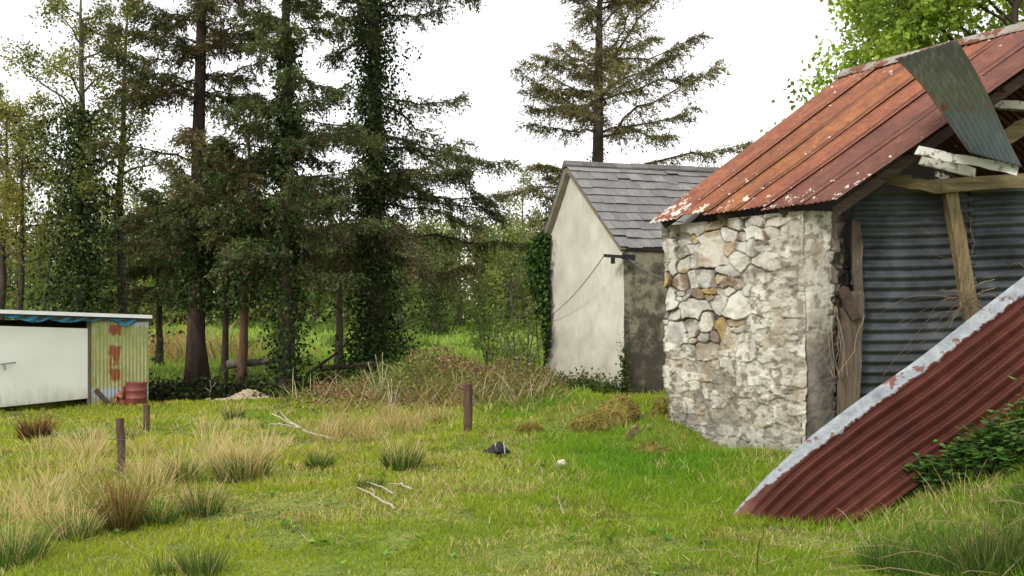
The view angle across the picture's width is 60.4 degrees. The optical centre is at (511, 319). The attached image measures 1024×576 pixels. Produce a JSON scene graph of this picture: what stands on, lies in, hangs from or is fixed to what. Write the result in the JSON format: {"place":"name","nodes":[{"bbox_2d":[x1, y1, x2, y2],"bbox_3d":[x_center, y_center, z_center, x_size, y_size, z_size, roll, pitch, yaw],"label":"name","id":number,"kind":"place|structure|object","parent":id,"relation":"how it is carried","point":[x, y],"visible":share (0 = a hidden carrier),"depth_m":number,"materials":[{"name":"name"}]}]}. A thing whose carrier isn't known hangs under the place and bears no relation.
{"place":"outdoors","nodes":[
{"label":"outdoors","id":0,"kind":"place"},
{"bbox_2d":[0,308,1023,575],"bbox_3d":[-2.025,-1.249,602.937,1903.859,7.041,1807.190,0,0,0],"label":"field","id":1,"kind":"structure","parent":0,"point":[394,546],"depth_m":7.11,"materials":[{"name":"green plant"}]},
{"bbox_2d":[0,80,67,319],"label":"broadleaf tree","id":2,"kind":"object","parent":1,"relation":"on","point":[3,271],"visible":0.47,"depth_m":29.75,"materials":[{"name":"green plant"}]},
{"bbox_2d":[6,409,64,441],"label":"rush clump","id":3,"kind":"object","parent":1,"relation":"on","point":[43,429],"visible":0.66,"depth_m":12.43,"materials":[{"name":"brown plant"}]},
{"bbox_2d":[0,504,75,570],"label":"rush clump","id":4,"kind":"object","parent":1,"relation":"on","point":[26,553],"visible":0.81,"depth_m":6.20,"materials":[{"name":"green plant"}]},
{"bbox_2d":[8,225,72,311],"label":"tree","id":5,"kind":"object","parent":1,"relation":"on","point":[34,286],"visible":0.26,"depth_m":59.08,"materials":[{"name":"green plant"}]},
{"bbox_2d":[1,163,90,310],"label":"broadleaf tree","id":6,"kind":"object","parent":1,"relation":"on","point":[34,269],"visible":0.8,"depth_m":26.47,"materials":[{"name":"green plant"}]},
{"bbox_2d":[0,86,94,319],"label":"broadleaf tree","id":7,"kind":"object","parent":1,"relation":"on","point":[13,190],"visible":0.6,"depth_m":28.90,"materials":[{"name":"green plant"}]},
{"bbox_2d":[0,310,151,406],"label":"metal shed","id":8,"kind":"structure","parent":1,"relation":"on","point":[46,361],"depth_m":18.47,"materials":[{"name":"metal"}]},
{"bbox_2d":[0,326,87,406],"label":"door","id":9,"kind":"structure","parent":8,"relation":"in","point":[38,364],"depth_m":18.05,"materials":[{"name":"metal"}]},
{"bbox_2d":[3,314,135,325],"bbox_3d":[-9.174,-0.010,18.374,2.582,0.260,0.173,0,0,-44],"label":"tarpaulin","id":10,"kind":"object","parent":8,"relation":"attached to","point":[32,319],"visible":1,"depth_m":18.23,"materials":[{"name":"blue plastic"}]},
{"bbox_2d":[28,491,137,542],"bbox_3d":[-3.346,1.511,6.840,0.761,0.404,0.984,0,0,-42],"label":"rush clump","id":11,"kind":"object","parent":1,"relation":"on","point":[81,527],"visible":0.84,"depth_m":6.76,"materials":[{"name":"green plant"}]},
{"bbox_2d":[72,422,106,441],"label":"rush clump","id":12,"kind":"object","parent":1,"relation":"on","point":[94,432],"visible":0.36,"depth_m":12.27,"materials":[{"name":"beige plant"}]},
{"bbox_2d":[0,0,184,360],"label":"broadleaf tree","id":13,"kind":"object","parent":1,"relation":"on","point":[81,124],"visible":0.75,"depth_m":26.64,"materials":[{"name":"green plant"}]},
{"bbox_2d":[94,388,110,405],"bbox_3d":[-8.694,1.650,18.688,0.368,0.405,0.030,0,0,-4],"label":"loose plank","id":14,"kind":"object","parent":1,"relation":"on","point":[101,396],"visible":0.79,"depth_m":18.67,"materials":[{"name":"wood"}]},
{"bbox_2d":[25,0,189,313],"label":"broadleaf tree","id":15,"kind":"object","parent":1,"relation":"on","point":[128,12],"visible":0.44,"depth_m":27.81,"materials":[{"name":"green plant"}]},
{"bbox_2d":[41,459,176,532],"bbox_3d":[-3.051,1.384,7.044,1.239,0.649,1.141,0,0,40],"label":"rush clump","id":16,"kind":"object","parent":1,"relation":"on","point":[122,515],"visible":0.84,"depth_m":7.01,"materials":[{"name":"plant"}]},
{"bbox_2d":[110,418,125,473],"bbox_3d":[-4.353,1.514,9.707,0.200,0.862,0.107,0,0,0],"label":"fence post","id":17,"kind":"object","parent":1,"relation":"on","point":[120,433],"visible":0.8,"depth_m":9.67,"materials":[{"name":"brown wood"}]},
{"bbox_2d":[84,217,154,311],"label":"tree","id":18,"kind":"object","parent":1,"relation":"on","point":[110,265],"visible":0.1,"depth_m":60.55,"materials":[{"name":"green plant"}]},
{"bbox_2d":[117,396,124,404],"bbox_3d":[-8.388,1.723,18.908,0.155,0.200,0.170,0,0,42],"label":"terracotta shard","id":19,"kind":"object","parent":1,"relation":"on","point":[119,400],"visible":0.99,"depth_m":18.87,"materials":[{"name":"orange ceramic"}]},
{"bbox_2d":[114,391,124,398],"bbox_3d":[-8.411,1.608,18.902,0.161,0.176,0.205,0,0,12],"label":"terracotta shard","id":20,"kind":"object","parent":19,"relation":"on","point":[119,395],"visible":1,"depth_m":18.85,"materials":[{"name":"orange ceramic"}]},
{"bbox_2d":[121,385,124,394],"bbox_3d":[-8.353,1.505,18.951,0.064,0.242,0.197,0,0,0],"label":"terracotta shard","id":21,"kind":"object","parent":20,"relation":"on","point":[122,390],"visible":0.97,"depth_m":18.88,"materials":[{"name":"orange ceramic"}]},
{"bbox_2d":[116,425,146,439],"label":"rush clump","id":22,"kind":"object","parent":1,"relation":"on","point":[133,434],"visible":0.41,"depth_m":12.41,"materials":[{"name":"green plant"}]},
{"bbox_2d":[125,381,146,406],"bbox_3d":[-8.120,1.600,19.014,0.447,0.515,0.447,0,0,0],"label":"barrel","id":23,"kind":"object","parent":1,"relation":"on","point":[135,392],"visible":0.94,"depth_m":18.84,"materials":[{"name":"red metal"}]},
{"bbox_2d":[143,404,149,432],"bbox_3d":[-5.489,1.610,13.213,0.107,0.675,0.096,0,0,0],"label":"fence post","id":24,"kind":"object","parent":1,"relation":"on","point":[146,415],"visible":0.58,"depth_m":13.18,"materials":[{"name":"brown wood"}]},
{"bbox_2d":[91,187,211,366],"bbox_3d":[-13.058,-1.660,32.071,4.540,6.939,4.915,0,0,0],"label":"spruce tree","id":25,"kind":"object","parent":1,"relation":"on","point":[164,270],"visible":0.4,"depth_m":31.40,"materials":[{"name":"green plant"}]},
{"bbox_2d":[127,487,193,526],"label":"rush clump","id":26,"kind":"object","parent":1,"relation":"on","point":[158,517],"visible":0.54,"depth_m":7.27,"materials":[{"name":"green plant"}]},
{"bbox_2d":[130,544,194,575],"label":"rush clump","id":27,"kind":"object","parent":1,"relation":"on","point":[167,569],"visible":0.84,"depth_m":5.85,"materials":[{"name":"green plant"}]},
{"bbox_2d":[137,235,207,326],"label":"tree","id":28,"kind":"object","parent":1,"relation":"on","point":[149,282],"visible":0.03,"depth_m":56.09,"materials":[{"name":"green plant"}]},
{"bbox_2d":[139,444,209,482],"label":"rush clump","id":29,"kind":"object","parent":1,"relation":"on","point":[184,468],"visible":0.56,"depth_m":9.03,"materials":[{"name":"green plant"}]},
{"bbox_2d":[78,0,281,384],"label":"spruce tree","id":30,"kind":"object","parent":1,"relation":"on","point":[190,195],"visible":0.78,"depth_m":23.16,"materials":[{"name":"green plant"}]},
{"bbox_2d":[153,464,247,517],"bbox_3d":[-2.692,1.498,7.582,0.893,0.430,0.953,0,0,0],"label":"rush clump","id":31,"kind":"object","parent":1,"relation":"on","point":[202,501],"visible":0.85,"depth_m":7.60,"materials":[{"name":"green plant"}]},
{"bbox_2d":[159,535,264,575],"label":"rush clump","id":32,"kind":"object","parent":1,"relation":"on","point":[209,564],"visible":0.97,"depth_m":5.84,"materials":[{"name":"green plant"}]},
{"bbox_2d":[171,132,275,380],"bbox_3d":[-8.033,-1.625,25.022,3.148,6.913,3.772,0,0,0],"label":"spruce tree","id":33,"kind":"object","parent":1,"relation":"on","point":[225,347],"visible":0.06,"depth_m":24.92,"materials":[{"name":"green plant"}]},
{"bbox_2d":[214,398,252,420],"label":"rush clump","id":34,"kind":"object","parent":1,"relation":"on","point":[232,414],"visible":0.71,"depth_m":14.77,"materials":[{"name":"green plant"}]},
{"bbox_2d":[206,389,268,400],"bbox_3d":[-5.891,1.802,20.327,2.433,0.445,1.960,0,0,-36],"label":"chip heap","id":35,"kind":"object","parent":1,"relation":"on","point":[247,394],"visible":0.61,"depth_m":20.02,"materials":[{"name":"beige wood"}]},
{"bbox_2d":[182,95,315,389],"bbox_3d":[-6.466,-1.901,21.976,3.227,7.512,3.448,0,0,-27],"label":"spruce tree","id":36,"kind":"object","parent":1,"relation":"on","point":[243,237],"visible":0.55,"depth_m":21.97,"materials":[{"name":"green plant"}]},
{"bbox_2d":[48,286,454,402],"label":"undergrowth","id":37,"kind":"object","parent":1,"relation":"on","point":[186,391],"visible":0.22,"depth_m":22.18,"materials":[{"name":"green plant"}]},
{"bbox_2d":[226,358,275,368],"bbox_3d":[-6.601,1.123,22.614,1.423,0.277,0.260,0,0,-1],"label":"fallen log","id":38,"kind":"object","parent":37,"relation":"on","point":[231,364],"visible":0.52,"depth_m":22.53,"materials":[{"name":"grey wood"}]},
{"bbox_2d":[319,361,376,371],"bbox_3d":[-4.251,1.214,22.917,1.533,0.304,0.200,0,0,6],"label":"fallen log","id":39,"kind":"object","parent":37,"relation":"on","point":[361,364],"visible":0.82,"depth_m":22.86,"materials":[{"name":"grey wood"}]},
{"bbox_2d":[188,428,315,483],"bbox_3d":[-2.841,1.392,9.197,1.647,0.612,1.481,0,0,-12],"label":"rush clump","id":40,"kind":"object","parent":1,"relation":"on","point":[253,466],"visible":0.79,"depth_m":9.04,"materials":[{"name":"green plant"}]},
{"bbox_2d":[232,226,301,321],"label":"tree","id":41,"kind":"object","parent":1,"relation":"on","point":[262,297],"visible":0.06,"depth_m":58.58,"materials":[{"name":"green plant"}]},
{"bbox_2d":[0,174,544,326],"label":"woodland","id":42,"kind":"object","parent":1,"relation":"on","point":[218,315],"visible":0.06,"depth_m":60.49,"materials":[{"name":"green plant"}]},
{"bbox_2d":[200,0,397,395],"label":"spruce tree","id":43,"kind":"object","parent":1,"relation":"on","point":[291,140],"visible":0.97,"depth_m":21.16,"materials":[{"name":"green plant"}]},
{"bbox_2d":[261,226,345,324],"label":"tree","id":44,"kind":"object","parent":1,"relation":"on","point":[311,296],"visible":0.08,"depth_m":58.11,"materials":[{"name":"green plant"}]},
{"bbox_2d":[268,410,340,441],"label":"dead branch","id":45,"kind":"object","parent":1,"relation":"on","point":[288,421],"visible":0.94,"depth_m":12.43,"materials":[{"name":"beige wood"}]},
{"bbox_2d":[298,440,338,469],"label":"rush clump","id":46,"kind":"object","parent":1,"relation":"on","point":[325,460],"visible":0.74,"depth_m":9.86,"materials":[{"name":"green plant"}]},
{"bbox_2d":[305,330,358,373],"bbox_3d":[-4.929,0.889,24.230,1.526,1.273,0.108,0,0,-19],"label":"fallen limb","id":47,"kind":"object","parent":1,"relation":"on","point":[328,358],"visible":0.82,"depth_m":24.16,"materials":[{"name":"wood"}]},
{"bbox_2d":[262,185,420,364],"bbox_3d":[-6.056,-1.813,30.920,5.913,7.272,6.169,0,0,0],"label":"spruce tree","id":48,"kind":"object","parent":1,"relation":"on","point":[339,318],"visible":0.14,"depth_m":30.87,"materials":[{"name":"green plant"}]},
{"bbox_2d":[353,470,388,490],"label":"rush clump","id":49,"kind":"object","parent":1,"relation":"on","point":[370,484],"visible":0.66,"depth_m":8.68,"materials":[{"name":"green plant"}]},
{"bbox_2d":[364,352,387,398],"bbox_3d":[-2.862,1.203,18.456,0.501,1.061,0.114,0,0,-10],"label":"dead sapling","id":50,"kind":"object","parent":1,"relation":"on","point":[379,374],"visible":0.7,"depth_m":18.48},
{"bbox_2d":[356,487,395,509],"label":"dead branch","id":51,"kind":"object","parent":1,"relation":"on","point":[386,503],"visible":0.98,"depth_m":7.97,"materials":[{"name":"beige wood"}]},
{"bbox_2d":[367,482,393,494],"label":"dead branch","id":52,"kind":"object","parent":1,"relation":"on","point":[391,492],"visible":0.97,"depth_m":8.39,"materials":[{"name":"beige wood"}]},
{"bbox_2d":[388,378,399,407],"bbox_3d":[-2.236,1.407,16.450,0.262,0.663,0.154,0,0,18],"label":"dead sapling","id":53,"kind":"object","parent":1,"relation":"on","point":[391,394],"visible":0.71,"depth_m":16.44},
{"bbox_2d":[388,482,412,489],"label":"dead branch","id":54,"kind":"object","parent":1,"relation":"on","point":[401,483],"visible":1,"depth_m":8.52,"materials":[{"name":"beige wood"}]},
{"bbox_2d":[363,435,439,470],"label":"rush clump","id":55,"kind":"object","parent":1,"relation":"on","point":[401,459],"visible":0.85,"depth_m":9.80,"materials":[{"name":"green plant"}]},
{"bbox_2d":[360,222,456,331],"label":"tree","id":56,"kind":"object","parent":1,"relation":"on","point":[410,302],"visible":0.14,"depth_m":52.53,"materials":[{"name":"green plant"}]},
{"bbox_2d":[292,0,531,376],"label":"spruce tree","id":57,"kind":"object","parent":1,"relation":"on","point":[370,258],"visible":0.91,"depth_m":24.78,"materials":[{"name":"green plant"}]},
{"bbox_2d":[263,343,580,411],"bbox_3d":[-1.964,1.373,21.186,7.919,1.662,11.374,0,0,0],"label":"bramble thicket","id":58,"kind":"object","parent":1,"relation":"on","point":[451,378],"visible":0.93,"depth_m":18.98,"materials":[{"name":"beige plant"}]},
{"bbox_2d":[402,216,474,335],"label":"tree","id":59,"kind":"object","parent":1,"relation":"on","point":[434,300],"visible":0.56,"depth_m":49.66,"materials":[{"name":"green plant"}]},
{"bbox_2d":[463,384,472,431],"bbox_3d":[-0.666,1.455,13.254,0.149,0.990,0.137,0,0,0],"label":"fence post","id":60,"kind":"object","parent":1,"relation":"on","point":[467,404],"visible":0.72,"depth_m":13.20,"materials":[{"name":"brown wood"}]},
{"bbox_2d":[429,207,507,326],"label":"tree","id":61,"kind":"object","parent":1,"relation":"on","point":[460,313],"visible":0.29,"depth_m":55.95,"materials":[{"name":"green plant"}]},
{"bbox_2d":[464,298,505,369],"bbox_3d":[-0.767,0.566,25.968,1.321,2.480,1.850,0,0,0],"label":"sapling","id":62,"kind":"object","parent":1,"relation":"on","point":[483,336],"visible":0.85,"depth_m":25.98,"materials":[{"name":"green plant"}]},
{"bbox_2d":[462,213,516,322],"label":"tree","id":63,"kind":"object","parent":1,"relation":"on","point":[491,233],"visible":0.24,"depth_m":60.63,"materials":[{"name":"green plant"}]},
{"bbox_2d":[482,441,510,453],"bbox_3d":[-0.187,1.554,10.773,0.294,0.141,0.244,0,0,36],"label":"plastic scrap","id":64,"kind":"object","parent":1,"relation":"on","point":[498,447],"visible":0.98,"depth_m":10.70,"materials":[{"name":"black plastic"}]},
{"bbox_2d":[0,396,1002,523],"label":"dead grass","id":65,"kind":"structure","parent":1,"relation":"on","point":[23,500],"depth_m":10.84,"materials":[{"name":"beige plant"}]},
{"bbox_2d":[467,221,538,328],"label":"tree","id":66,"kind":"object","parent":1,"relation":"on","point":[498,272],"visible":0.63,"depth_m":53.62,"materials":[{"name":"green plant"}]},
{"bbox_2d":[481,291,547,383],"bbox_3d":[0.054,0.519,22.582,1.807,2.527,1.717,0,0,0],"label":"sapling","id":67,"kind":"object","parent":1,"relation":"on","point":[533,330],"visible":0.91,"depth_m":22.47,"materials":[{"name":"green plant"}]},
{"bbox_2d":[493,156,545,326],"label":"tree","id":68,"kind":"object","parent":1,"relation":"on","point":[523,181],"visible":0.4,"depth_m":56.96,"materials":[{"name":"green plant"}]},
{"bbox_2d":[513,178,554,323],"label":"tree","id":69,"kind":"object","parent":1,"relation":"on","point":[541,225],"visible":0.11,"depth_m":58.28,"materials":[{"name":"green plant"}]},
{"bbox_2d":[556,459,566,466],"bbox_3d":[0.560,1.625,9.943,0.125,0.105,0.111,0,0,0],"label":"stone","id":70,"kind":"object","parent":1,"relation":"on","point":[562,461],"visible":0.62,"depth_m":9.91,"materials":[{"name":"white stone"}]},
{"bbox_2d":[572,413,608,433],"bbox_3d":[1.184,1.597,13.244,0.592,0.394,0.542,0,0,0],"label":"mossy stone","id":71,"kind":"object","parent":1,"relation":"on","point":[590,424],"visible":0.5,"depth_m":13.03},
{"bbox_2d":[550,316,632,395],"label":"weeds","id":72,"kind":"object","parent":1,"relation":"on","point":[590,382],"visible":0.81,"depth_m":20.27,"materials":[{"name":"green plant"}]},
{"bbox_2d":[513,393,675,458],"bbox_3d":[2.069,1.472,12.743,3.221,0.692,3.041,0,0,-34],"label":"moss","id":73,"kind":"object","parent":1,"relation":"on","point":[520,427],"visible":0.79,"depth_m":13.14,"materials":[{"name":"plant"}]},
{"bbox_2d":[597,395,639,427],"bbox_3d":[1.667,1.492,13.677,0.585,0.641,0.650,0,0,41],"label":"mossy stone","id":74,"kind":"object","parent":1,"relation":"on","point":[616,419],"visible":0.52,"depth_m":13.45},
{"bbox_2d":[488,0,752,211],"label":"spruce tree","id":75,"kind":"object","parent":1,"relation":"on","point":[607,60],"visible":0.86,"depth_m":35.80,"materials":[{"name":"green plant"}]},
{"bbox_2d":[543,160,719,394],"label":"outbuilding","id":76,"kind":"structure","parent":1,"relation":"on","point":[607,266],"depth_m":21.29,"materials":[{"name":"paint"}]},
{"bbox_2d":[511,169,561,376],"bbox_3d":[0.712,-1.178,23.103,1.213,5.766,1.937,0,0,-19],"label":"ivy","id":77,"kind":"object","parent":76,"relation":"attached to","point":[540,270],"visible":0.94,"depth_m":23.13,"materials":[{"name":"green plant"}]},
{"bbox_2d":[642,443,669,458],"bbox_3d":[1.782,1.675,11.098,0.463,0.228,0.486,0,0,0],"label":"mossy stone","id":78,"kind":"object","parent":1,"relation":"on","point":[653,448],"visible":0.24,"depth_m":10.96,"materials":[{"name":"stone"}]},
{"bbox_2d":[654,397,669,418],"bbox_3d":[2.475,1.550,14.518,0.305,0.554,0.429,0,0,0],"label":"mossy stone","id":79,"kind":"object","parent":1,"relation":"on","point":[663,399],"visible":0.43,"depth_m":14.37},
{"bbox_2d":[756,523,765,573],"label":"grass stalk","id":80,"kind":"object","parent":1,"relation":"on","point":[758,550],"visible":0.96,"depth_m":5.81,"materials":[{"name":"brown plant"}]},
{"bbox_2d":[649,22,1023,452],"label":"stone barn","id":81,"kind":"structure","parent":1,"relation":"on","point":[787,235],"depth_m":11.22,"materials":[{"name":"stone"}]},
{"bbox_2d":[813,307,863,376],"bbox_3d":[4.035,0.276,10.904,0.627,0.867,0.155,0,0,8],"label":"dead creeper","id":82,"kind":"object","parent":81,"relation":"attached to","point":[837,345],"visible":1,"depth_m":10.89,"materials":[{"name":"brown plant"}]},
{"bbox_2d":[918,156,975,176],"bbox_3d":[5.186,-1.837,10.506,0.624,0.315,0.094,0,0,21],"label":"loose board","id":83,"kind":"object","parent":81,"relation":"attached to","point":[963,170],"visible":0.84,"depth_m":10.46,"materials":[{"name":"white wood"}]},
{"bbox_2d":[871,224,1023,373],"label":"dead creeper","id":84,"kind":"object","parent":81,"relation":"attached to","point":[973,301],"visible":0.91,"depth_m":10.80,"materials":[{"name":"brown plant"}]},
{"bbox_2d":[895,39,1021,166],"bbox_3d":[5.043,-2.479,9.992,1.385,1.508,0.318,0,0,-7],"label":"loose metal sheet","id":85,"kind":"object","parent":81,"relation":"attached to","point":[946,77],"visible":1,"depth_m":9.94,"materials":[{"name":"metal"}]},
{"bbox_2d":[914,146,1018,175],"bbox_3d":[5.244,-1.841,10.175,1.090,0.406,0.079,0,0,20],"label":"loose board","id":86,"kind":"object","parent":81,"relation":"attached to","point":[988,164],"visible":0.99,"depth_m":10.15,"materials":[{"name":"white wood"}]},
{"bbox_2d":[729,277,1023,525],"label":"corrugated sheet","id":87,"kind":"object","parent":1,"relation":"on","point":[855,457],"visible":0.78,"depth_m":7.52,"materials":[{"name":"red metal"}]},
{"bbox_2d":[760,0,1023,132],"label":"sycamore tree","id":88,"kind":"object","parent":1,"relation":"on","point":[906,26],"visible":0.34,"depth_m":18.44,"materials":[{"name":"green plant"}]},
{"bbox_2d":[848,524,954,575],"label":"rush clump","id":89,"kind":"object","parent":1,"relation":"on","point":[882,554],"visible":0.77,"depth_m":5.92,"materials":[{"name":"green plant"}]},
{"bbox_2d":[901,376,1023,494],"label":"nettles","id":90,"kind":"object","parent":1,"relation":"on","point":[967,457],"visible":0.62,"depth_m":6.88,"materials":[{"name":"green plant"}]},
{"bbox_2d":[908,500,1023,575],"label":"rush clump","id":91,"kind":"object","parent":1,"relation":"on","point":[985,546],"visible":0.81,"depth_m":5.57,"materials":[{"name":"green plant"}]},
{"bbox_2d":[0,0,1023,299],"label":"sky","id":92,"kind":"structure","parent":0,"point":[764,42],"materials":[{"name":"white"}]},
{"bbox_2d":[625,422,639,441],"bbox_3d":[1.628,1.523,11.886,0.234,0.278,0.044,0,0,-29],"label":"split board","id":93,"kind":"object","parent":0,"point":[633,429],"visible":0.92,"depth_m":11.88,"materials":[{"name":"brown wood"}]},
{"bbox_2d":[683,418,1023,575],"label":"long grass","id":94,"kind":"structure","parent":0,"point":[1011,501],"depth_m":5.97,"materials":[{"name":"green plant"}]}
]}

